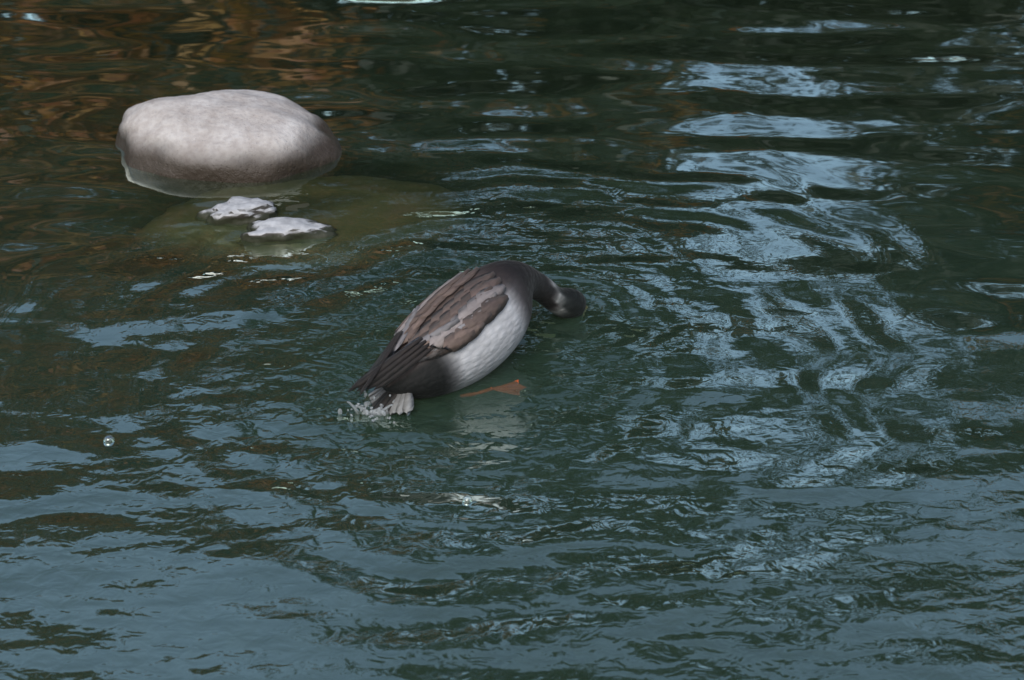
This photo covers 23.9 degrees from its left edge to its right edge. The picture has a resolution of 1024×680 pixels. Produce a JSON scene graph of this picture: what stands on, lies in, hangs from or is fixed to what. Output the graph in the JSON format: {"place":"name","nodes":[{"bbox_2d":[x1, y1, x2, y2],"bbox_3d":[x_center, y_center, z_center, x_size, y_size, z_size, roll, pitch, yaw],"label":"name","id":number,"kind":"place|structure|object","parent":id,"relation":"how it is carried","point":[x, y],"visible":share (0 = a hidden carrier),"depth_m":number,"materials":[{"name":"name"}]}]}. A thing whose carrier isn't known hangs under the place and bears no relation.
{"place":"outdoors","nodes":[
{"label":"outdoors","id":0,"kind":"place"},
{"bbox_2d":[0,0,1023,679],"bbox_3d":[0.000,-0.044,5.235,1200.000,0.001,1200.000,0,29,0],"label":"river water","id":1,"kind":"structure","parent":0,"point":[756,412],"depth_m":5.11,"materials":[{"name":"teal liquid"}]},
{"bbox_2d":[115,90,341,182],"bbox_3d":[-0.703,-0.424,6.076,0.604,0.375,0.456,6,26,4],"label":"boulder","id":2,"kind":"object","parent":1,"relation":"in","point":[240,136],"visible":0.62,"depth_m":5.90,"materials":[{"name":"grey stone"}]},
{"bbox_2d":[197,196,336,242],"bbox_3d":[-0.492,-0.210,5.780,0.804,0.308,0.495,-4,29,-7],"label":"submerged rock","id":3,"kind":"object","parent":1,"relation":"in","point":[256,215],"visible":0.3,"depth_m":5.62,"materials":[{"name":"stone"}]},
{"bbox_2d":[338,390,410,423],"bbox_3d":[-0.267,0.124,4.890,0.126,0.056,0.135,17,33,28],"label":"splash","id":4,"kind":"object","parent":1,"relation":"on","point":[378,411],"visible":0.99,"depth_m":4.88,"materials":[{"name":"white liquid"}]},
{"bbox_2d":[348,260,587,414],"bbox_3d":[-0.068,0.015,5.080,0.210,0.310,0.665,17,48,42],"label":"duck","id":5,"kind":"object","parent":1,"relation":"on","point":[461,330],"visible":1,"depth_m":4.95}
]}

